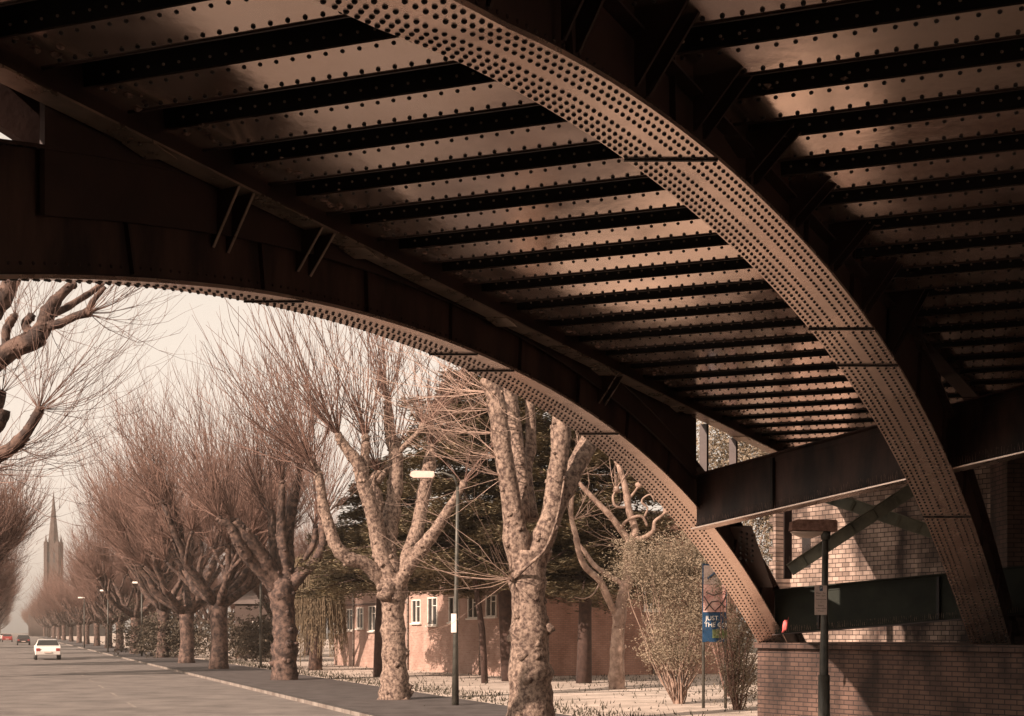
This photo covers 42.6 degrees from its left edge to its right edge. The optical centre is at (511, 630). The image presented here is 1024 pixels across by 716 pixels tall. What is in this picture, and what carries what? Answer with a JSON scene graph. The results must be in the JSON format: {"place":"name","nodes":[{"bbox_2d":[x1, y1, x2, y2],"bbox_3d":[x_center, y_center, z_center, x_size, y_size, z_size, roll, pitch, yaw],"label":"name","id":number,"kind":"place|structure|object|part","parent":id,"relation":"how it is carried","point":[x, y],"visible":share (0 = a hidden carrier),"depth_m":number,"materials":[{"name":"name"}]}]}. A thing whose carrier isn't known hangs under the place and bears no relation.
{"place":"outdoors","nodes":[
{"label":"outdoors","id":0,"kind":"place"},
{"bbox_2d":[0,617,11,632],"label":"plane tree","id":1,"kind":"object","parent":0,"point":[6,622],"visible":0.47,"depth_m":589.68,"materials":[{"name":"brown plant"}]},
{"bbox_2d":[0,599,17,622],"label":"plane tree","id":2,"kind":"object","parent":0,"point":[6,614],"visible":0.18,"depth_m":301.26,"materials":[{"name":"brown plant"}]},
{"bbox_2d":[0,576,24,606],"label":"plane tree","id":3,"kind":"object","parent":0,"point":[11,597],"visible":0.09,"depth_m":188.57,"materials":[{"name":"brown plant"}]},
{"bbox_2d":[0,576,25,610],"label":"plane tree","id":4,"kind":"object","parent":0,"point":[6,601],"visible":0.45,"depth_m":160.80,"materials":[{"name":"brown plant"}]},
{"bbox_2d":[0,573,27,617],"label":"plane tree","id":5,"kind":"object","parent":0,"point":[3,611],"visible":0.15,"depth_m":220.71,"materials":[{"name":"brown plant"}]},
{"bbox_2d":[0,542,32,605],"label":"plane tree","id":6,"kind":"object","parent":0,"point":[7,589],"visible":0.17,"depth_m":137.15,"materials":[{"name":"brown plant"}]},
{"bbox_2d":[0,531,39,602],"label":"plane tree","id":7,"kind":"object","parent":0,"point":[11,573],"visible":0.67,"depth_m":114.65,"materials":[{"name":"brown plant"}]},
{"bbox_2d":[0,499,57,584],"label":"plane tree","id":8,"kind":"object","parent":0,"point":[25,539],"visible":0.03,"depth_m":94.75,"materials":[{"name":"brown plant"}]},
{"bbox_2d":[0,472,65,590],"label":"plane tree","id":9,"kind":"object","parent":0,"point":[10,551],"visible":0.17,"depth_m":76.58,"materials":[{"name":"brown plant"}]},
{"bbox_2d":[0,413,74,573],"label":"plane tree","id":10,"kind":"object","parent":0,"point":[10,542],"visible":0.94,"depth_m":58.22,"materials":[{"name":"brown plant"}]},
{"bbox_2d":[0,279,202,535],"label":"plane tree","id":11,"kind":"object","parent":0,"point":[34,337],"visible":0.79,"depth_m":19.60,"materials":[{"name":"brown plant"}]},
{"bbox_2d":[143,598,177,624],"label":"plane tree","id":12,"kind":"object","parent":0,"point":[145,602],"visible":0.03,"depth_m":199.54,"materials":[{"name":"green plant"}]},
{"bbox_2d":[0,633,353,715],"bbox_3d":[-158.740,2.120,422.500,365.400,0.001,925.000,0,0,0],"label":"road","id":13,"kind":"structure","parent":0,"point":[45,685],"depth_m":45.37,"materials":[{"name":"grey asphalt"}]},
{"bbox_2d":[2,634,12,641],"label":"parked car","id":14,"kind":"object","parent":13,"relation":"on","point":[6,636],"visible":0.98,"depth_m":233.28,"materials":[{"name":"red paint"}]},
{"bbox_2d":[16,635,29,644],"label":"parked car","id":15,"kind":"object","parent":13,"relation":"on","point":[23,638],"visible":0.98,"depth_m":183.24,"materials":[{"name":"grey paint"}]},
{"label":"rear window","id":16,"kind":"part","parent":15,"relation":"part of","materials":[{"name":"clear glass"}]},
{"bbox_2d":[34,639,60,659],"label":"parked car","id":17,"kind":"object","parent":13,"relation":"on","point":[47,646],"visible":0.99,"depth_m":93.28,"materials":[{"name":"beige paint"}]},
{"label":"rear window","id":18,"kind":"part","parent":17,"relation":"part of","materials":[{"name":"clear glass"}]},
{"bbox_2d":[31,644,135,706],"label":"road markings","id":19,"kind":"object","parent":13,"relation":"on","point":[132,705],"visible":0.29,"depth_m":48.42,"materials":[{"name":"paint"}]},
{"bbox_2d":[170,565,218,622],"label":"plane tree","id":20,"kind":"object","parent":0,"point":[199,611],"visible":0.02,"depth_m":160.16,"materials":[{"name":"plant"}]},
{"bbox_2d":[194,605,209,628],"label":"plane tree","id":21,"kind":"object","parent":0,"point":[199,622],"visible":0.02,"depth_m":224.66,"materials":[{"name":"plant"}]},
{"bbox_2d":[176,551,243,623],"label":"plane tree","id":22,"kind":"object","parent":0,"point":[203,609],"visible":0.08,"depth_m":123.50,"materials":[{"name":"plant"}]},
{"bbox_2d":[22,633,570,715],"bbox_3d":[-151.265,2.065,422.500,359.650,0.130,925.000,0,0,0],"label":"pavement","id":23,"kind":"structure","parent":0,"point":[359,696],"depth_m":42.12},
{"bbox_2d":[16,610,27,624],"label":"plane tree","id":24,"kind":"object","parent":23,"relation":"on","point":[23,618],"visible":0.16,"depth_m":577.52,"materials":[{"name":"brown plant"}]},
{"bbox_2d":[25,599,46,636],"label":"plane tree","id":25,"kind":"object","parent":23,"relation":"on","point":[41,625],"visible":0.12,"depth_m":399.45,"materials":[{"name":"brown plant"}]},
{"bbox_2d":[20,593,56,636],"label":"plane tree","id":26,"kind":"object","parent":23,"relation":"on","point":[36,615],"visible":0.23,"depth_m":356.02,"materials":[{"name":"brown plant"}]},
{"bbox_2d":[25,584,65,637],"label":"plane tree","id":27,"kind":"object","parent":23,"relation":"on","point":[52,625],"visible":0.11,"depth_m":321.25,"materials":[{"name":"brown plant"}]},
{"bbox_2d":[28,574,76,639],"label":"plane tree","id":28,"kind":"object","parent":23,"relation":"on","point":[62,624],"visible":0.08,"depth_m":258.99,"materials":[{"name":"brown plant"}]},
{"bbox_2d":[34,595,71,638],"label":"plane tree","id":29,"kind":"object","parent":23,"relation":"on","point":[48,615],"visible":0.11,"depth_m":288.57,"materials":[{"name":"brown plant"}]},
{"bbox_2d":[27,572,86,640],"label":"plane tree","id":30,"kind":"object","parent":23,"relation":"on","point":[50,603],"visible":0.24,"depth_m":230.34,"materials":[{"name":"brown plant"}]},
{"bbox_2d":[36,564,88,642],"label":"plane tree","id":31,"kind":"object","parent":23,"relation":"on","point":[79,633],"visible":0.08,"depth_m":206.96,"materials":[{"name":"brown plant"}]},
{"bbox_2d":[36,570,115,643],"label":"plane tree","id":32,"kind":"object","parent":23,"relation":"on","point":[70,601],"visible":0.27,"depth_m":184.90,"materials":[{"name":"brown plant"}]},
{"bbox_2d":[38,538,121,645],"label":"plane tree","id":33,"kind":"object","parent":23,"relation":"on","point":[95,619],"visible":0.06,"depth_m":164.78,"materials":[{"name":"brown plant"}]},
{"bbox_2d":[78,597,84,647],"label":"street lamp","id":34,"kind":"object","parent":23,"relation":"on","point":[84,621],"visible":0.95,"depth_m":149.95,"materials":[{"name":"metal"}]},
{"bbox_2d":[54,522,135,647],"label":"plane tree","id":35,"kind":"object","parent":23,"relation":"on","point":[101,612],"visible":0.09,"depth_m":147.75,"materials":[{"name":"brown plant"}]},
{"bbox_2d":[54,521,140,650],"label":"plane tree","id":36,"kind":"object","parent":23,"relation":"on","point":[95,591],"visible":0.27,"depth_m":126.81,"materials":[{"name":"brown plant"}]},
{"bbox_2d":[100,590,108,651],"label":"street lamp","id":37,"kind":"object","parent":23,"relation":"on","point":[108,624],"visible":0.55,"depth_m":117.95,"materials":[{"name":"metal"}]},
{"bbox_2d":[55,487,205,653],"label":"plane tree","id":38,"kind":"object","parent":23,"relation":"on","point":[104,579],"visible":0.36,"depth_m":109.95,"materials":[{"name":"brown plant"}]},
{"bbox_2d":[132,582,142,655],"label":"street lamp","id":39,"kind":"object","parent":23,"relation":"on","point":[141,616],"visible":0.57,"depth_m":99.95,"materials":[{"name":"metal"}]},
{"bbox_2d":[68,450,259,657],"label":"plane tree","id":40,"kind":"object","parent":23,"relation":"on","point":[163,611],"visible":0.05,"depth_m":95.55,"materials":[{"name":"brown plant"}]},
{"bbox_2d":[53,396,307,662],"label":"plane tree","id":41,"kind":"object","parent":23,"relation":"on","point":[150,573],"visible":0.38,"depth_m":78.41,"materials":[{"name":"brown plant"}]},
{"bbox_2d":[73,365,356,668],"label":"plane tree","id":42,"kind":"object","parent":23,"relation":"on","point":[153,492],"visible":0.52,"depth_m":66.32,"materials":[{"name":"brown plant"}]},
{"bbox_2d":[106,309,388,679],"bbox_3d":[-10.172,-5.477,52.505,11.824,15.487,8.887,0,0,-18],"label":"plane tree","id":43,"kind":"object","parent":23,"relation":"on","point":[279,576],"visible":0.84,"depth_m":52.52,"materials":[{"name":"brown plant"}]},
{"bbox_2d":[153,298,502,699],"bbox_3d":[-5.037,-4.539,37.530,9.448,13.574,7.549,0,0,-32],"label":"plane tree","id":44,"kind":"object","parent":23,"relation":"on","point":[383,572],"visible":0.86,"depth_m":37.66,"materials":[{"name":"brown plant"}]},
{"bbox_2d":[410,470,458,704],"bbox_3d":[-2.059,-1.120,35.000,1.299,6.242,0.260,0,0,0],"label":"street lamp","id":45,"kind":"object","parent":23,"relation":"on","point":[414,474],"visible":0.96,"depth_m":34.95,"materials":[{"name":"metal"}]},
{"bbox_2d":[288,319,596,715],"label":"plane tree","id":46,"kind":"object","parent":23,"relation":"on","point":[531,672],"visible":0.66,"depth_m":27.69,"materials":[{"name":"brown plant"}]},
{"bbox_2d":[0,132,774,632],"label":"sky","id":47,"kind":"structure","parent":0,"point":[206,313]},
{"bbox_2d":[51,633,756,715],"bbox_3d":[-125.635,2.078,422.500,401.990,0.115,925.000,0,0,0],"label":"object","id":48,"kind":"structure","parent":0,"point":[566,692],"depth_m":43.95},
{"bbox_2d":[28,492,105,635],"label":"church","id":49,"kind":"structure","parent":48,"relation":"on","point":[35,628],"depth_m":429.22,"materials":[{"name":"stone"}]},
{"bbox_2d":[94,599,170,651],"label":"dark bush","id":50,"kind":"object","parent":48,"relation":"on","point":[123,627],"visible":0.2,"depth_m":119.65,"materials":[{"name":"green plant"}]},
{"bbox_2d":[101,610,206,655],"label":"dark bush","id":51,"kind":"object","parent":48,"relation":"on","point":[132,645],"visible":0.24,"depth_m":99.75,"materials":[{"name":"green plant"}]},
{"bbox_2d":[132,597,210,657],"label":"dark bush","id":52,"kind":"object","parent":48,"relation":"on","point":[173,636],"visible":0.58,"depth_m":95.55,"materials":[{"name":"green plant"}]},
{"bbox_2d":[171,612,304,658],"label":"dark bush","id":53,"kind":"object","parent":48,"relation":"on","point":[230,626],"visible":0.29,"depth_m":91.78,"materials":[{"name":"green plant"}]},
{"bbox_2d":[233,586,272,657],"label":"garden house","id":54,"kind":"structure","parent":48,"relation":"on","point":[246,600],"depth_m":95.00,"materials":[{"name":"stone"}]},
{"bbox_2d":[259,581,261,666],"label":"street lamp","id":55,"kind":"object","parent":48,"relation":"on","point":[260,634],"visible":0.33,"depth_m":71.95,"materials":[{"name":"metal"}]},
{"bbox_2d":[228,596,307,661],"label":"dark bush","id":56,"kind":"object","parent":48,"relation":"on","point":[251,636],"visible":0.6,"depth_m":83.57,"materials":[{"name":"green plant"}]},
{"bbox_2d":[212,489,354,615],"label":"plane tree","id":57,"kind":"object","parent":48,"relation":"on","point":[256,590],"visible":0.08,"depth_m":86.62,"materials":[{"name":"brown plant"}]},
{"bbox_2d":[266,507,335,655],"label":"plane tree","id":58,"kind":"object","parent":48,"relation":"on","point":[307,648],"visible":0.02,"depth_m":104.65,"materials":[{"name":"plant"}]},
{"bbox_2d":[294,548,349,670],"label":"weeping willow","id":59,"kind":"object","parent":48,"relation":"on","point":[318,615],"visible":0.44,"depth_m":65.22,"materials":[{"name":"brown plant"}]},
{"bbox_2d":[295,455,484,676],"bbox_3d":[-5.367,-2.741,57.153,8.609,9.737,9.115,0,0,0],"label":"cedar tree","id":60,"kind":"object","parent":48,"relation":"on","point":[347,584],"visible":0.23,"depth_m":56.05,"materials":[{"name":"green plant"}]},
{"bbox_2d":[334,521,500,675],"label":"brick building","id":61,"kind":"structure","parent":48,"relation":"on","point":[432,651],"depth_m":63.57,"materials":[{"name":"red brick"}]},
{"bbox_2d":[346,609,351,630],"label":"window","id":62,"kind":"structure","parent":61,"relation":"in","point":[349,622],"depth_m":73.59,"materials":[{"name":"white paint"}]},
{"bbox_2d":[355,607,363,629],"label":"window","id":63,"kind":"structure","parent":61,"relation":"in","point":[360,610],"depth_m":72.17,"materials":[{"name":"white paint"}]},
{"bbox_2d":[367,606,375,631],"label":"window","id":64,"kind":"structure","parent":61,"relation":"in","point":[371,609],"depth_m":70.76,"materials":[{"name":"white paint"}]},
{"bbox_2d":[410,599,421,624],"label":"window","id":65,"kind":"structure","parent":61,"relation":"in","point":[416,604],"depth_m":65.31,"materials":[{"name":"white paint"}]},
{"bbox_2d":[425,597,437,626],"bbox_3d":[-3.883,-0.873,63.598,0.140,1.435,1.234,0,0,-28],"label":"window","id":66,"kind":"structure","parent":61,"relation":"in","point":[432,602],"depth_m":63.58,"materials":[{"name":"white paint"}]},
{"bbox_2d":[447,597,459,623],"bbox_3d":[-2.758,-0.935,61.453,0.140,1.278,1.160,0,0,-28],"label":"window","id":67,"kind":"structure","parent":61,"relation":"in","point":[451,601],"depth_m":61.73,"materials":[{"name":"white paint"}]},
{"bbox_2d":[465,597,476,619],"bbox_3d":[-1.801,-1.014,59.629,0.140,1.096,1.181,0,0,-28],"label":"window","id":68,"kind":"structure","parent":61,"relation":"in","point":[471,614],"depth_m":59.84,"materials":[{"name":"white paint"}]},
{"bbox_2d":[483,595,497,617],"bbox_3d":[-0.953,-1.038,58.011,0.140,1.033,1.124,0,0,-28],"label":"window","id":69,"kind":"structure","parent":61,"relation":"in","point":[491,605],"depth_m":58.00,"materials":[{"name":"white paint"}]},
{"bbox_2d":[202,658,756,715],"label":"grass","id":70,"kind":"structure","parent":48,"relation":"on","point":[320,673],"depth_m":44.68,"materials":[{"name":"grass"}]},
{"bbox_2d":[472,551,487,682],"bbox_3d":[-1.197,-0.300,49.998,0.634,5.412,0.272,0,0,0],"label":"bare sapling","id":71,"kind":"object","parent":48,"relation":"on","point":[483,653],"visible":0.68,"depth_m":49.90,"materials":[{"name":"brown plant"}]},
{"bbox_2d":[294,364,667,680],"bbox_3d":[-0.860,-4.122,51.604,14.926,12.525,13.421,0,0,0],"label":"cedar tree","id":72,"kind":"object","parent":48,"relation":"on","point":[444,484],"visible":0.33,"depth_m":49.88,"materials":[{"name":"green plant"}]},
{"bbox_2d":[483,414,697,682],"bbox_3d":[3.349,-3.428,49.988,8.776,11.108,8.366,0,0,-32],"label":"cedar tree","id":73,"kind":"object","parent":48,"relation":"on","point":[566,550],"visible":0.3,"depth_m":48.61,"materials":[{"name":"green plant"}]},
{"bbox_2d":[481,510,735,675],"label":"brick wing","id":74,"kind":"structure","parent":48,"relation":"on","point":[563,638],"depth_m":58.67,"materials":[{"name":"brown brick"}]},
{"bbox_2d":[642,590,657,611],"bbox_3d":[6.284,-1.336,59.376,0.793,1.043,0.140,0,0,-20],"label":"window","id":75,"kind":"structure","parent":74,"relation":"in","point":[649,606],"depth_m":59.38,"materials":[{"name":"white paint"}]},
{"bbox_2d":[567,431,668,688],"bbox_3d":[3.817,-2.826,44.780,4.621,9.945,3.092,0,0,0],"label":"knotty tree","id":76,"kind":"object","parent":48,"relation":"on","point":[616,673],"visible":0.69,"depth_m":44.78,"materials":[{"name":"brown plant"}]},
{"bbox_2d":[593,516,762,703],"bbox_3d":[4.537,-0.812,36.120,4.806,5.903,3.720,0,0,0],"label":"feathery shrub","id":77,"kind":"object","parent":48,"relation":"on","point":[673,565],"visible":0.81,"depth_m":35.83,"materials":[{"name":"green plant"}]},
{"bbox_2d":[702,562,726,707],"bbox_3d":[5.242,0.133,33.966,0.651,3.774,0.147,0,0,0],"label":"poster board","id":78,"kind":"object","parent":48,"relation":"on","point":[712,604],"visible":0.8,"depth_m":33.95,"materials":[{"name":"blue"}]},
{"bbox_2d":[687,568,756,710],"bbox_3d":[5.606,0.339,33.286,2.372,3.954,1.648,0,0,0],"label":"feathery shrub","id":79,"kind":"object","parent":48,"relation":"on","point":[743,667],"visible":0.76,"depth_m":33.13,"materials":[{"name":"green plant"}]},
{"bbox_2d":[661,419,782,696],"bbox_3d":[6.947,-2.913,40.400,6.847,10.104,4.351,0,0,0],"label":"ivy covered tree","id":80,"kind":"object","parent":48,"relation":"on","point":[745,451],"visible":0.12,"depth_m":39.95,"materials":[{"name":"green plant"}]},
{"bbox_2d":[788,519,837,715],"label":"street lamp","id":81,"kind":"object","parent":48,"relation":"on","point":[812,528],"visible":1,"depth_m":21.92,"materials":[{"name":"metal"}]},
{"bbox_2d":[754,465,1023,715],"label":"brick abutment","id":82,"kind":"object","parent":48,"relation":"on","point":[946,668],"visible":0.27,"depth_m":26.63,"materials":[{"name":"brown brick"}]},
{"bbox_2d":[0,0,1023,643],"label":"railway bridge","id":83,"kind":"structure","parent":82,"relation":"on","point":[634,238],"depth_m":12.45,"materials":[{"name":"metal"}]},
{"bbox_2d":[781,617,788,632],"bbox_3d":[5.058,-0.097,24.302,0.136,0.296,0.051,0,0,0],"label":"rag","id":84,"kind":"object","parent":83,"relation":"hanging from","point":[785,625],"visible":1,"depth_m":24.30,"materials":[{"name":"red"}]},
{"bbox_2d":[990,457,1023,643],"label":"brick pier","id":85,"kind":"structure","parent":48,"relation":"on","point":[1007,501],"depth_m":25.40,"materials":[{"name":"brown brick"}]},
{"bbox_2d":[229,633,756,652],"bbox_3d":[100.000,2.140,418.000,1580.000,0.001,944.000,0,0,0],"label":"ground","id":86,"kind":"structure","parent":0,"point":[743,643],"depth_m":271.45,"materials":[{"name":"soil"}]},
{"bbox_2d":[21,633,381,715],"bbox_3d":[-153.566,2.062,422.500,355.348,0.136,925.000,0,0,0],"label":"kerb","id":87,"kind":"structure","parent":86,"relation":"on","point":[350,711],"depth_m":43.99,"materials":[{"name":"concrete"}]}
]}

